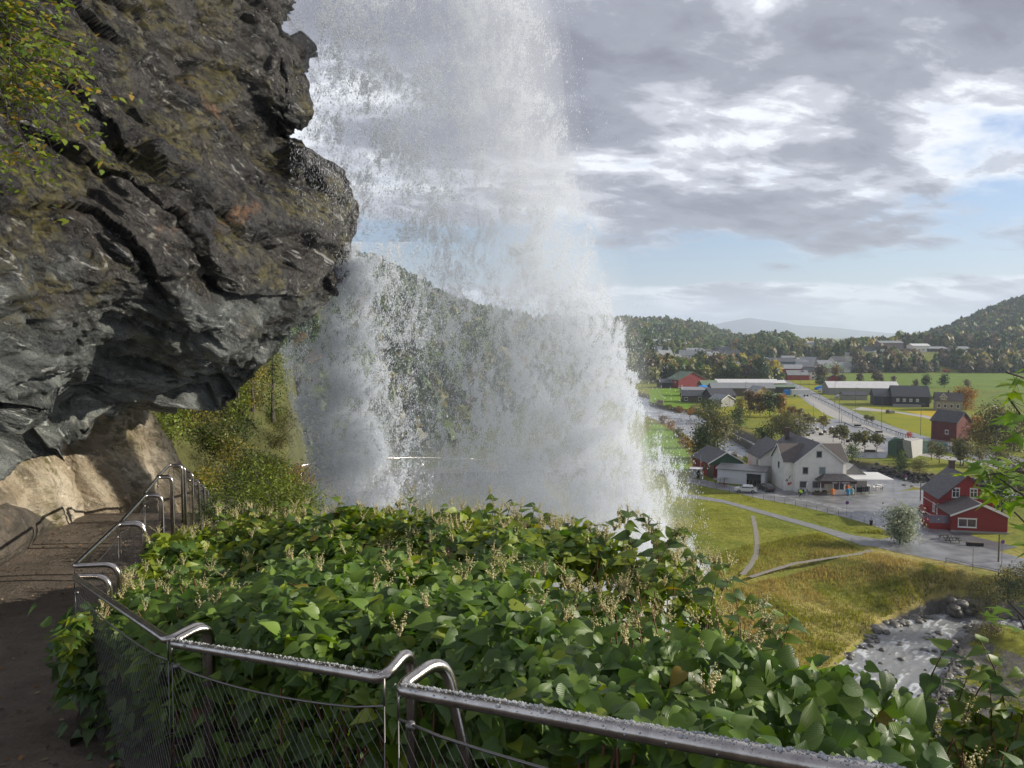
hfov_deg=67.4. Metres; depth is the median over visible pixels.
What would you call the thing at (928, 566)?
shrub
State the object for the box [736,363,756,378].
tree
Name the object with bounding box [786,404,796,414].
shrub
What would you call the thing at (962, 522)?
window
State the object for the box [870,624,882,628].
stream boulder
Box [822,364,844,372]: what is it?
house
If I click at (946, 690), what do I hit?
stream boulder
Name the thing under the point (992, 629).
shrub
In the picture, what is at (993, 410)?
tree
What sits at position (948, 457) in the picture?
footpath
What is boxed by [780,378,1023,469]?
road
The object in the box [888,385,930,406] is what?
black barn
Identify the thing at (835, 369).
tree
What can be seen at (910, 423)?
field
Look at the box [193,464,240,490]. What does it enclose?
shrub
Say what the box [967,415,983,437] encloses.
tree
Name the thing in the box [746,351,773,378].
tree
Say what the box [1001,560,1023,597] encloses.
shrub
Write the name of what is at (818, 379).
shrub
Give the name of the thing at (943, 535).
picnic table
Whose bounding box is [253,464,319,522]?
shrub
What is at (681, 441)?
shrub
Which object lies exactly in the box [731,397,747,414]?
tree
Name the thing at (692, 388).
shed
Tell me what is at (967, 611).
stream boulder
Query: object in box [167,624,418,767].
railing panel
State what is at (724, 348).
hillside house
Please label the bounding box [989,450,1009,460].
tree
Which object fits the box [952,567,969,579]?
shrub
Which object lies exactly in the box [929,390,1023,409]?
field
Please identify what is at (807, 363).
hillside house
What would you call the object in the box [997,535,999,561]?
pole
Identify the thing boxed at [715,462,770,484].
garage
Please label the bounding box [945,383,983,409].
tree
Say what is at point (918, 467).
shrub
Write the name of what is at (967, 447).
tree
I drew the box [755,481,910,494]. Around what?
forecourt
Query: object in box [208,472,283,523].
shrub
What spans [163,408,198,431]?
shrub
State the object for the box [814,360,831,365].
hillside house
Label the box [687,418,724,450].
tree
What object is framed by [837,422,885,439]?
kerb
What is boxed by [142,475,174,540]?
railing panel
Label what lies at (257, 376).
tree
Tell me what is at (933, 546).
road
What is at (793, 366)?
building
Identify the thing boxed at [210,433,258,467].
shrub
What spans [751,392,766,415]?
tree
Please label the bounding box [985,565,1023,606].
shrub
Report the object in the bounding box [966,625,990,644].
shrub
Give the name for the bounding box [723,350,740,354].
hillside house
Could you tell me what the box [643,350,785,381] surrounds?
wood
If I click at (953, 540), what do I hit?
picnic table
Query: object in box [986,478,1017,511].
tree
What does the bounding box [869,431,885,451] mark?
tree
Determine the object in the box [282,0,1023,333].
sky
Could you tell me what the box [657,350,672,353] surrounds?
hillside house
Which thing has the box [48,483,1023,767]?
knotweed thicket
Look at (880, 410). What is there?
road
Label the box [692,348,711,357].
tree
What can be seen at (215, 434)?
shrub
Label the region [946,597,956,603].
stream boulder
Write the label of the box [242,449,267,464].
shrub
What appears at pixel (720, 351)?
hillside house
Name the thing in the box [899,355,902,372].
tree
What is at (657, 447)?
fence
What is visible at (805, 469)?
window
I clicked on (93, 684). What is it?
creeping leaves
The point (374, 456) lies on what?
waterfall
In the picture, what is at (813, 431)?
parked car
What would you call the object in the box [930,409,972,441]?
red barn
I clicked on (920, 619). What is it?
stream stones
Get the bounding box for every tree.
[233,356,283,411]
[237,381,260,398]
[253,332,298,421]
[665,353,670,361]
[680,399,749,452]
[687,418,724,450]
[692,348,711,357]
[696,396,722,418]
[701,350,724,369]
[714,364,739,378]
[723,361,740,378]
[726,405,747,427]
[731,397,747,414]
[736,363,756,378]
[742,386,760,415]
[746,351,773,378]
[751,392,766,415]
[752,423,777,438]
[758,389,784,416]
[762,400,817,440]
[771,393,790,413]
[804,416,817,424]
[812,363,829,381]
[814,415,830,427]
[826,427,836,441]
[830,363,841,374]
[835,422,848,442]
[837,373,845,380]
[838,427,852,444]
[848,430,862,447]
[853,428,874,451]
[856,373,863,380]
[862,415,869,423]
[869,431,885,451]
[870,369,879,380]
[871,495,938,544]
[877,372,884,380]
[888,356,892,372]
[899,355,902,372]
[911,379,919,385]
[912,355,915,372]
[921,374,931,385]
[924,439,935,459]
[926,441,952,462]
[936,373,950,385]
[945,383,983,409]
[946,436,981,465]
[948,439,975,465]
[953,368,1023,632]
[962,414,1006,449]
[963,379,970,385]
[965,398,1021,449]
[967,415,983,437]
[969,443,990,460]
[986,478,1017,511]
[988,404,1023,451]
[988,451,1023,503]
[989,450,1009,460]
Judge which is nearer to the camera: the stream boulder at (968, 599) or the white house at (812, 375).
the stream boulder at (968, 599)
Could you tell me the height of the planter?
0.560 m
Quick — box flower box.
[812,490,820,494]
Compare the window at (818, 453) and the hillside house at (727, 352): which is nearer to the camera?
the window at (818, 453)
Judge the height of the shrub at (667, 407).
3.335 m
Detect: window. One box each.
[799,481,807,487]
[802,467,807,473]
[812,481,823,487]
[816,451,821,457]
[819,467,825,474]
[834,484,843,489]
[951,488,959,497]
[958,518,976,527]
[970,488,977,498]
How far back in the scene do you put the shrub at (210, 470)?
22.40 m
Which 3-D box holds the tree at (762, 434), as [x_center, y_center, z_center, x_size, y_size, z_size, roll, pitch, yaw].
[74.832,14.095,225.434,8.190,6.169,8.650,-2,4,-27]
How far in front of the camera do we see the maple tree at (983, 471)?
2.91 m
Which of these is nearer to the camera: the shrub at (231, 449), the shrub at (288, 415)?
the shrub at (231, 449)
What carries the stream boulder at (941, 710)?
on the ground at (932, 602)
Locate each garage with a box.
[709,394,735,406]
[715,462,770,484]
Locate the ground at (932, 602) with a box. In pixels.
[150,292,1023,735]
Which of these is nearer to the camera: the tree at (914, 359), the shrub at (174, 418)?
the shrub at (174, 418)
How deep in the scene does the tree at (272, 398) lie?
28.03 m
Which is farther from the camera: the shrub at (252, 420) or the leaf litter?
the shrub at (252, 420)
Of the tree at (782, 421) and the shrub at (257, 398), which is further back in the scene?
the tree at (782, 421)
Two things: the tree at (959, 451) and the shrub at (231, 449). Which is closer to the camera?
the shrub at (231, 449)
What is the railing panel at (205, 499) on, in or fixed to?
on the path
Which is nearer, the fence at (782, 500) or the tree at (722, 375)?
the fence at (782, 500)
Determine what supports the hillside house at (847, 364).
on the ground at (932, 602)
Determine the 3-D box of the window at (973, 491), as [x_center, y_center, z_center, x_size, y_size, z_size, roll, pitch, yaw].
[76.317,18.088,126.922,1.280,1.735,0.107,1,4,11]
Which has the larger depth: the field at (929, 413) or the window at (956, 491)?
the field at (929, 413)
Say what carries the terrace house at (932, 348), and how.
on the ground at (932, 602)
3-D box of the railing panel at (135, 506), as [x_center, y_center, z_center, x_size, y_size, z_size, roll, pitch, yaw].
[-3.853,1.806,8.048,0.246,1.107,1.523,-1,4,-18]
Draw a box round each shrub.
[0,136,76,193]
[154,409,202,446]
[162,409,216,434]
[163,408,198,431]
[182,487,228,527]
[183,417,224,449]
[184,402,231,427]
[187,486,254,525]
[188,464,234,500]
[189,455,241,487]
[189,459,274,516]
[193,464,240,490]
[194,456,226,494]
[198,418,242,456]
[202,446,297,507]
[203,420,235,454]
[204,471,226,501]
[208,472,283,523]
[209,440,283,487]
[210,390,265,428]
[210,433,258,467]
[217,413,251,449]
[228,412,265,441]
[241,453,323,513]
[242,380,278,410]
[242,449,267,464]
[246,449,297,484]
[248,449,304,488]
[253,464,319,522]
[257,415,304,448]
[265,424,296,451]
[266,402,302,434]
[267,406,288,429]
[270,479,331,514]
[273,452,297,480]
[274,458,326,501]
[653,399,664,405]
[656,415,668,423]
[662,420,676,430]
[663,403,672,409]
[670,425,686,437]
[671,405,683,413]
[675,433,694,448]
[684,406,697,414]
[685,442,701,454]
[693,410,702,417]
[742,454,747,462]
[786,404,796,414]
[815,376,829,384]
[842,443,863,462]
[889,452,910,472]
[899,449,908,460]
[906,455,932,474]
[919,561,936,572]
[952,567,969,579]
[961,576,985,595]
[963,578,1013,617]
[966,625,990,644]
[970,601,1011,639]
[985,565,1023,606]
[996,562,1019,580]
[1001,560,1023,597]
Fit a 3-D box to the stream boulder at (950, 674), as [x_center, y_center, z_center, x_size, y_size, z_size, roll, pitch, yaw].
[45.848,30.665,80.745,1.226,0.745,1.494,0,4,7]
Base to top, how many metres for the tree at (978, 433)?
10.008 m
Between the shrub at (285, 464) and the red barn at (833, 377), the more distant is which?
the red barn at (833, 377)
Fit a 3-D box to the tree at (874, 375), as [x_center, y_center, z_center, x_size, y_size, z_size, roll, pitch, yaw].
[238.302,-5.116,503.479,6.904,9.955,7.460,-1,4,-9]
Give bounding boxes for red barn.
[666,371,707,387]
[827,374,839,380]
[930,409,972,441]
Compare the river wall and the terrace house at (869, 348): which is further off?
the terrace house at (869, 348)
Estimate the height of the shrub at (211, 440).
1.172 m
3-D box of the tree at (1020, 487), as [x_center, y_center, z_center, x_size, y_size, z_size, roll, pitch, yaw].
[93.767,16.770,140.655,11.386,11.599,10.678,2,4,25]
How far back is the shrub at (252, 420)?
27.30 m
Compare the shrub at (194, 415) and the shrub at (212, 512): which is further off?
the shrub at (194, 415)
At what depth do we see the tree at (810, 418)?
252.91 m
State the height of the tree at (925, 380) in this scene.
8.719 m
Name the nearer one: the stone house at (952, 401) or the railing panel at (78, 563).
the railing panel at (78, 563)
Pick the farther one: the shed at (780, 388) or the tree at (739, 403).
the shed at (780, 388)
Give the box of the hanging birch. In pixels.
[0,0,142,225]
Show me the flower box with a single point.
(818, 492)
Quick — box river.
[597,394,1023,497]
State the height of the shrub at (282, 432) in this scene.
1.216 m
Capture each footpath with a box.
[740,516,758,574]
[748,550,872,577]
[804,396,894,437]
[920,453,996,468]
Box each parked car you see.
[734,484,756,492]
[757,483,775,491]
[803,428,816,433]
[918,504,928,512]
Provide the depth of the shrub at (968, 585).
93.25 m
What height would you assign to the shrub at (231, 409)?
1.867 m
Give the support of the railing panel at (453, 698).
on the path
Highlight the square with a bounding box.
[793,419,884,454]
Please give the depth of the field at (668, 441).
215.79 m
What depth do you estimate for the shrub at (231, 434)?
26.44 m
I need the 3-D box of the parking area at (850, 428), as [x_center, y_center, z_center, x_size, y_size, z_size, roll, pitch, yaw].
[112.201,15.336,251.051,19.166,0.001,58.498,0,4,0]
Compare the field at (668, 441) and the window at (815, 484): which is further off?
the field at (668, 441)
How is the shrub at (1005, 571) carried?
on the ground at (932, 602)
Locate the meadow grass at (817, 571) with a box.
[676,492,1023,714]
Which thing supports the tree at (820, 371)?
on the field at (810, 384)
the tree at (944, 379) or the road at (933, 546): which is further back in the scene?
the tree at (944, 379)
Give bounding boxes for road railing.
[946,557,1010,574]
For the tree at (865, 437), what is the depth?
203.96 m
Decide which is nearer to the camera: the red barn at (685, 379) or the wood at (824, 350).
the red barn at (685, 379)
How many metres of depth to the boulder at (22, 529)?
9.70 m
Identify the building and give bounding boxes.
[707,382,775,395]
[782,364,802,372]
[888,437,947,457]
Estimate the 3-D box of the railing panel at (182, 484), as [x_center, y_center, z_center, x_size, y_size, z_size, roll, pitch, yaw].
[-4.865,1.742,10.955,0.219,1.119,1.300,-1,4,-17]
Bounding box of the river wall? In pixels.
[720,432,753,448]
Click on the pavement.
(965, 537)
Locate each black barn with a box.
[869,388,890,404]
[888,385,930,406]
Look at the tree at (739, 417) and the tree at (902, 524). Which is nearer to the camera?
the tree at (902, 524)
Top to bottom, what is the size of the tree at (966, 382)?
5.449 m
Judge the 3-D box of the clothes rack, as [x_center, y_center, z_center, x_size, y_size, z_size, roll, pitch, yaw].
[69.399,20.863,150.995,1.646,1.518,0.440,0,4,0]
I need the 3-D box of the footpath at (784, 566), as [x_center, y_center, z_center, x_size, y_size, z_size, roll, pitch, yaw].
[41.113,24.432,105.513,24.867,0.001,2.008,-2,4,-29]
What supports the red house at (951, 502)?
on the ground at (932, 602)
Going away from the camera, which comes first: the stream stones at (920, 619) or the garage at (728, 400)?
the stream stones at (920, 619)
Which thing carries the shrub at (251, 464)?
on the ground at (932, 602)
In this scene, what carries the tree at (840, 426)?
on the square
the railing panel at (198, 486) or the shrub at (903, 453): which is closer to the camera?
the railing panel at (198, 486)
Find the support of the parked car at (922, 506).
on the road at (933, 546)
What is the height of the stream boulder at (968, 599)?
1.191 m
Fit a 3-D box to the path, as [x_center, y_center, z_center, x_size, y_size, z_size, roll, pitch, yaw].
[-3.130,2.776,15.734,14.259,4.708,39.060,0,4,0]
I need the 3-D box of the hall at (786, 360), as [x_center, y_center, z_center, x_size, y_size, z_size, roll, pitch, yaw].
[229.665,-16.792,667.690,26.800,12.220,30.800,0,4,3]
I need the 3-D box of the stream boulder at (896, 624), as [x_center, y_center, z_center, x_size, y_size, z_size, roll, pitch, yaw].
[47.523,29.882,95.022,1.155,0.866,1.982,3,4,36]
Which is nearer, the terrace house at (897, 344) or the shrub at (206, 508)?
the shrub at (206, 508)
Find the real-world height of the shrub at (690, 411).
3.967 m
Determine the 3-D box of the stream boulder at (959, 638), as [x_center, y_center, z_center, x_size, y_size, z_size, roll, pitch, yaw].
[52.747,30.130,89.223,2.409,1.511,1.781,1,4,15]
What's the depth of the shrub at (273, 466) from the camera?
14.71 m
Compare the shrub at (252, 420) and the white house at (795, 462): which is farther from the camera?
the white house at (795, 462)
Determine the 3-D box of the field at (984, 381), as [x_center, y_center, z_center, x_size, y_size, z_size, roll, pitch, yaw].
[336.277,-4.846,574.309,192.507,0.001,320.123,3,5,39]
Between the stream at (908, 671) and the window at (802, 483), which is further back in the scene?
the window at (802, 483)
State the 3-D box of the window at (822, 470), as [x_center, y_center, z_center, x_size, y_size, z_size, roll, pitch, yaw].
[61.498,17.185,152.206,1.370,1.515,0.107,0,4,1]
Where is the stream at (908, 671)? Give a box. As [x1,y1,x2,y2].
[839,613,1023,723]
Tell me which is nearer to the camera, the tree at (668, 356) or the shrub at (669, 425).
the shrub at (669, 425)
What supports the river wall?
on the ground at (932, 602)
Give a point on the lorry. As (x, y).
(803, 392)
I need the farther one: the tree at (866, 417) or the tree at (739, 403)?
the tree at (739, 403)
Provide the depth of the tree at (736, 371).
470.14 m
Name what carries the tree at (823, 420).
on the square
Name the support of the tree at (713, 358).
on the ground at (932, 602)
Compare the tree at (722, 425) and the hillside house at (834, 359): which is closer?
the tree at (722, 425)
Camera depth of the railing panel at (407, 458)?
32.48 m
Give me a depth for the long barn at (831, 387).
407.42 m
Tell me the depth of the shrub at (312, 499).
9.54 m
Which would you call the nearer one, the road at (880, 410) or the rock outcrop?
the rock outcrop
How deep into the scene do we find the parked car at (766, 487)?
153.16 m
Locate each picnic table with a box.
[937,534,952,540]
[944,537,961,542]
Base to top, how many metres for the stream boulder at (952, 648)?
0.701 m
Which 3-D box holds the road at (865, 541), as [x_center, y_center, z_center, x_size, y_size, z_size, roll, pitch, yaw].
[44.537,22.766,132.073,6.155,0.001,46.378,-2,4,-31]
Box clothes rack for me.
[861,487,868,491]
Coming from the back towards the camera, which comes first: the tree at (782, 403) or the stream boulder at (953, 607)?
the tree at (782, 403)
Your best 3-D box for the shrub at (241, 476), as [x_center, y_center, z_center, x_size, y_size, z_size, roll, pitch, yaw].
[-4.285,1.522,11.611,1.479,0.891,1.122,1,4,11]
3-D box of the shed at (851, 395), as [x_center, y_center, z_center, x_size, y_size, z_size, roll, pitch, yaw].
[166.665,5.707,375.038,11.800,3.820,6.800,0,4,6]
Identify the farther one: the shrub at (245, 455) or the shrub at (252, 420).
the shrub at (252, 420)
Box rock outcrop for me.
[65,408,215,529]
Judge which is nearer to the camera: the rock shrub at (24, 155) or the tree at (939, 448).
the rock shrub at (24, 155)
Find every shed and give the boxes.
[656,379,672,387]
[679,387,708,389]
[690,445,745,478]
[774,384,795,392]
[839,392,867,399]
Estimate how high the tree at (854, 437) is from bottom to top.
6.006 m
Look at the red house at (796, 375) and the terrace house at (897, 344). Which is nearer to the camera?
the red house at (796, 375)
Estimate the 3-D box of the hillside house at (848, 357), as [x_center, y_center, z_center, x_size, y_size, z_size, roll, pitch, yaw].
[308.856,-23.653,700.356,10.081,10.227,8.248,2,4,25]
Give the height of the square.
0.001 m
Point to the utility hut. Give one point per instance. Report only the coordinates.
(696, 472)
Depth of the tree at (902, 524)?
113.51 m
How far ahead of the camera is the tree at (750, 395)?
297.00 m
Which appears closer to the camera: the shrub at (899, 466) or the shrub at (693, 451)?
the shrub at (899, 466)
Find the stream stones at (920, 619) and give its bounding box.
[830,605,1023,736]
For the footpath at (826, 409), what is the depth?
301.53 m
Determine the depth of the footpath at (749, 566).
111.62 m
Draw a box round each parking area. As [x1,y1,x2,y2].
[812,421,873,441]
[815,419,890,457]
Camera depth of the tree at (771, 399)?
291.80 m
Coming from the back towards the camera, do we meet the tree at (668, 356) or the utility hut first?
the tree at (668, 356)
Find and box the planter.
[966,541,983,546]
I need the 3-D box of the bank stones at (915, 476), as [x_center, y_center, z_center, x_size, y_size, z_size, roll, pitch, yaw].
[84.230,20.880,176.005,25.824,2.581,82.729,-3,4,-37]
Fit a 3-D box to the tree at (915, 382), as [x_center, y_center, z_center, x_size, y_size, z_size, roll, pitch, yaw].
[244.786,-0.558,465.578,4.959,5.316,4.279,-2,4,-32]
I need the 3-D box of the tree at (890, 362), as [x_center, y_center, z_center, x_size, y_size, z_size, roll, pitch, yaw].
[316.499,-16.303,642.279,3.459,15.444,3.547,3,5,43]
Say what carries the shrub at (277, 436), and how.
on the ground at (932, 602)
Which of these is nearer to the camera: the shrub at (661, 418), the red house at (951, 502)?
the red house at (951, 502)
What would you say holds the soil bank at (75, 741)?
on the ground at (932, 602)
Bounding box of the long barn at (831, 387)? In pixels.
[821,381,897,394]
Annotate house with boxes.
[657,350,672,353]
[679,350,698,358]
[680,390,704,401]
[685,348,703,351]
[697,380,716,386]
[703,388,736,402]
[706,350,722,352]
[718,347,730,351]
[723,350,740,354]
[743,385,771,399]
[746,427,866,494]
[779,356,795,357]
[784,370,808,379]
[795,361,813,366]
[800,357,815,362]
[804,368,815,379]
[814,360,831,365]
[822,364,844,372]
[827,356,847,363]
[836,362,851,366]
[844,366,853,371]
[845,352,851,361]
[862,346,877,351]
[874,341,902,349]
[906,344,929,351]
[920,459,1011,534]
[927,346,946,351]
[933,390,963,410]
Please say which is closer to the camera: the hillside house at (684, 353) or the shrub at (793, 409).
the shrub at (793, 409)
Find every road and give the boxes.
[678,493,895,548]
[687,479,1023,575]
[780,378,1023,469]
[851,407,930,418]
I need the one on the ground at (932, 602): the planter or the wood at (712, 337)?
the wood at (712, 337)
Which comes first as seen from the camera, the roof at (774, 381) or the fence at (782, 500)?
the fence at (782, 500)
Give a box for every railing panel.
[72,573,208,767]
[73,522,146,610]
[119,494,164,578]
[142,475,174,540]
[156,464,184,534]
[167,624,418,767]
[173,466,194,527]
[186,472,201,530]
[189,479,206,530]
[195,484,209,527]
[300,457,492,496]
[394,659,906,767]
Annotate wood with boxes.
[278,249,798,456]
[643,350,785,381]
[730,318,1023,359]
[849,343,1023,372]
[886,294,1023,349]
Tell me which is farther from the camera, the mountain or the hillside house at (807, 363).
the mountain
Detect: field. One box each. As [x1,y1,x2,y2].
[640,423,688,471]
[650,388,693,408]
[716,398,835,418]
[782,377,827,394]
[831,373,1023,390]
[862,406,949,441]
[907,410,936,416]
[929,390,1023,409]
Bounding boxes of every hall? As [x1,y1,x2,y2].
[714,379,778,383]
[766,358,795,363]
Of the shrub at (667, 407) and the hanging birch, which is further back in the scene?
the shrub at (667, 407)
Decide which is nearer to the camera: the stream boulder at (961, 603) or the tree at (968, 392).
the stream boulder at (961, 603)
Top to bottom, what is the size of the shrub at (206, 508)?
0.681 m
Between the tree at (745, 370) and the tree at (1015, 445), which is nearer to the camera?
the tree at (1015, 445)
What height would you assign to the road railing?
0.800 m
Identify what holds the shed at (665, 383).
on the ground at (932, 602)
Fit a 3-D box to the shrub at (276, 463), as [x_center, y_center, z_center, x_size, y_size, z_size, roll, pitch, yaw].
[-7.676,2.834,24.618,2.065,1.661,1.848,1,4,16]
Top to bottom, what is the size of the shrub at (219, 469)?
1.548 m
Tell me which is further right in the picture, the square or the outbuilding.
the square
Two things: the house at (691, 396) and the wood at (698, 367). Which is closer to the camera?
the house at (691, 396)
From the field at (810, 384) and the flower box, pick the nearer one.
the flower box
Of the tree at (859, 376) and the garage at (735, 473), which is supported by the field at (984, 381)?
the tree at (859, 376)
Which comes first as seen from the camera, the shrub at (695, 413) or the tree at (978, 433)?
the tree at (978, 433)
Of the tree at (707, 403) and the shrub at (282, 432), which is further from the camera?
the tree at (707, 403)
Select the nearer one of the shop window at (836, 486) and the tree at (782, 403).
the shop window at (836, 486)
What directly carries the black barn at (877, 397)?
on the ground at (932, 602)
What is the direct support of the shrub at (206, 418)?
on the ground at (932, 602)
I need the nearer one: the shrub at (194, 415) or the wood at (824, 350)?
the shrub at (194, 415)
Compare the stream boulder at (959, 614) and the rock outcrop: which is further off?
the stream boulder at (959, 614)
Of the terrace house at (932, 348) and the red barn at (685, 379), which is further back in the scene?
the terrace house at (932, 348)
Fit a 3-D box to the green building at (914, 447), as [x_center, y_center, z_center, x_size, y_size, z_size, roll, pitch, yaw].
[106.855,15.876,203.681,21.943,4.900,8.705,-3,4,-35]
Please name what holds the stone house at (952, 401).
on the ground at (932, 602)
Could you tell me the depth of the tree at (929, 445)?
191.87 m
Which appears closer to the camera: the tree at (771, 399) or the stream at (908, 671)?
the stream at (908, 671)
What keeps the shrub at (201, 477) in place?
on the ground at (932, 602)
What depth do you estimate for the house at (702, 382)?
427.01 m
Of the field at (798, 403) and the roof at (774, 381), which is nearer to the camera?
the field at (798, 403)
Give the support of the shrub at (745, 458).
on the ground at (932, 602)
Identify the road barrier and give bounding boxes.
[795,387,951,448]
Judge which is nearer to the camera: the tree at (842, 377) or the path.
the path
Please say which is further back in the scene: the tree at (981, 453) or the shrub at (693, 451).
the shrub at (693, 451)
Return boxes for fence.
[646,438,688,462]
[682,474,886,530]
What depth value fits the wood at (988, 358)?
653.40 m
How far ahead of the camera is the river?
295.96 m
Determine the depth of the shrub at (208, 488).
21.61 m
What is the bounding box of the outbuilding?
[778,380,786,383]
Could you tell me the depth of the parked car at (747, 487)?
152.00 m
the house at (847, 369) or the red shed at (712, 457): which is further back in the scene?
the house at (847, 369)
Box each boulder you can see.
[0,503,54,566]
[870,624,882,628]
[891,621,899,627]
[937,687,952,693]
[937,706,943,712]
[941,671,953,676]
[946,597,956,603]
[947,610,963,617]
[947,646,957,652]
[949,603,960,610]
[953,599,968,607]
[955,636,964,641]
[962,597,973,605]
[963,608,972,614]
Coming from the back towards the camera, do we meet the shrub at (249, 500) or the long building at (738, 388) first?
the long building at (738, 388)
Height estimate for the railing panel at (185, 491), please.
1.259 m
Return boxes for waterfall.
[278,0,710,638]
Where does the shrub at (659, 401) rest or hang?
on the ground at (932, 602)
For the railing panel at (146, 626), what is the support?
on the path
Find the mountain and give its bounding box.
[713,318,894,337]
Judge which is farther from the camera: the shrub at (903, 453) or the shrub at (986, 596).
the shrub at (903, 453)
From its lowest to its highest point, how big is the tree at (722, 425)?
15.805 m
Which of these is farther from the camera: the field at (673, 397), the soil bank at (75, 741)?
the field at (673, 397)
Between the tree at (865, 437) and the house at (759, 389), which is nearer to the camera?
the tree at (865, 437)
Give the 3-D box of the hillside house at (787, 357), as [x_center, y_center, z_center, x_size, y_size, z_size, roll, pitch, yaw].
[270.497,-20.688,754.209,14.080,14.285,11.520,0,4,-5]
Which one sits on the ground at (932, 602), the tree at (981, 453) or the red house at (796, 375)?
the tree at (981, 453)
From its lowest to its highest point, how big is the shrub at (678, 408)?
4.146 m
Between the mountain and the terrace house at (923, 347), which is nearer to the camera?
the terrace house at (923, 347)
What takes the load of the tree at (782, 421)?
on the ground at (932, 602)
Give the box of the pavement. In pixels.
[947,529,1015,550]
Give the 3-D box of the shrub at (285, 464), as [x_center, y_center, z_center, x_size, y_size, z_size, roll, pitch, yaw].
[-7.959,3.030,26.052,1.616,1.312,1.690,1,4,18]
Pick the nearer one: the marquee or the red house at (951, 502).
the red house at (951, 502)
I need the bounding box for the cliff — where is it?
[0,0,358,480]
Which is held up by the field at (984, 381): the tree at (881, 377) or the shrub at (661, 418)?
the tree at (881, 377)
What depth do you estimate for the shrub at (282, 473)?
11.01 m
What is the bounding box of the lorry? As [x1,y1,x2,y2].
[773,389,810,395]
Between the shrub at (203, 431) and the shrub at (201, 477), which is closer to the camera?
the shrub at (201, 477)
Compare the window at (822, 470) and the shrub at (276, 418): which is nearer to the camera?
the shrub at (276, 418)
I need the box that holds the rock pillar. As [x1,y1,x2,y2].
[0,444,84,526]
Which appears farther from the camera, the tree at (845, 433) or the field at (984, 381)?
the field at (984, 381)
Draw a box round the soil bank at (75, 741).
[70,651,593,767]
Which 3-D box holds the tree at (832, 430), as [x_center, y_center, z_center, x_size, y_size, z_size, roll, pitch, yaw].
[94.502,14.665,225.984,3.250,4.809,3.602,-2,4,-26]
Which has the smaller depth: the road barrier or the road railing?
the road railing
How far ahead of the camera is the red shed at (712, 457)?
170.44 m
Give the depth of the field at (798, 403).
315.82 m
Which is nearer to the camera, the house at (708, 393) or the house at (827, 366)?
the house at (708, 393)
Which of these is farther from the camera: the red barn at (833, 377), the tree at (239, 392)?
the red barn at (833, 377)
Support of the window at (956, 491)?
in the red house at (951, 502)
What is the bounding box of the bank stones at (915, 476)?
[737,456,1016,498]
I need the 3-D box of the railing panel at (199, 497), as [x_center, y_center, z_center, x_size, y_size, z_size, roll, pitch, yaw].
[-5.179,2.009,12.408,0.202,1.288,0.562,-1,4,-12]
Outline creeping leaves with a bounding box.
[28,601,169,767]
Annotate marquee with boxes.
[847,472,893,491]
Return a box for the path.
[0,457,604,767]
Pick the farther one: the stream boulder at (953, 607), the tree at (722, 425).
the tree at (722, 425)
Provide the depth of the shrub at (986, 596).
90.89 m
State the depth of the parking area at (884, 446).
202.87 m
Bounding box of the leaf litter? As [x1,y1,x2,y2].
[0,518,170,767]
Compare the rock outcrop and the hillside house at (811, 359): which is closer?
the rock outcrop
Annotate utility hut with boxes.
[689,467,702,478]
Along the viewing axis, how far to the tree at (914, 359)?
641.71 m
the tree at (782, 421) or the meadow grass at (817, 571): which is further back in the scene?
the tree at (782, 421)
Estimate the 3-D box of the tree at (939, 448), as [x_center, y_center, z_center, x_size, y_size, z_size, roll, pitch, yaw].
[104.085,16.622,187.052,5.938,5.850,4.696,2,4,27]
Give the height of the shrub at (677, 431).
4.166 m
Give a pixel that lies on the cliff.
(172, 265)

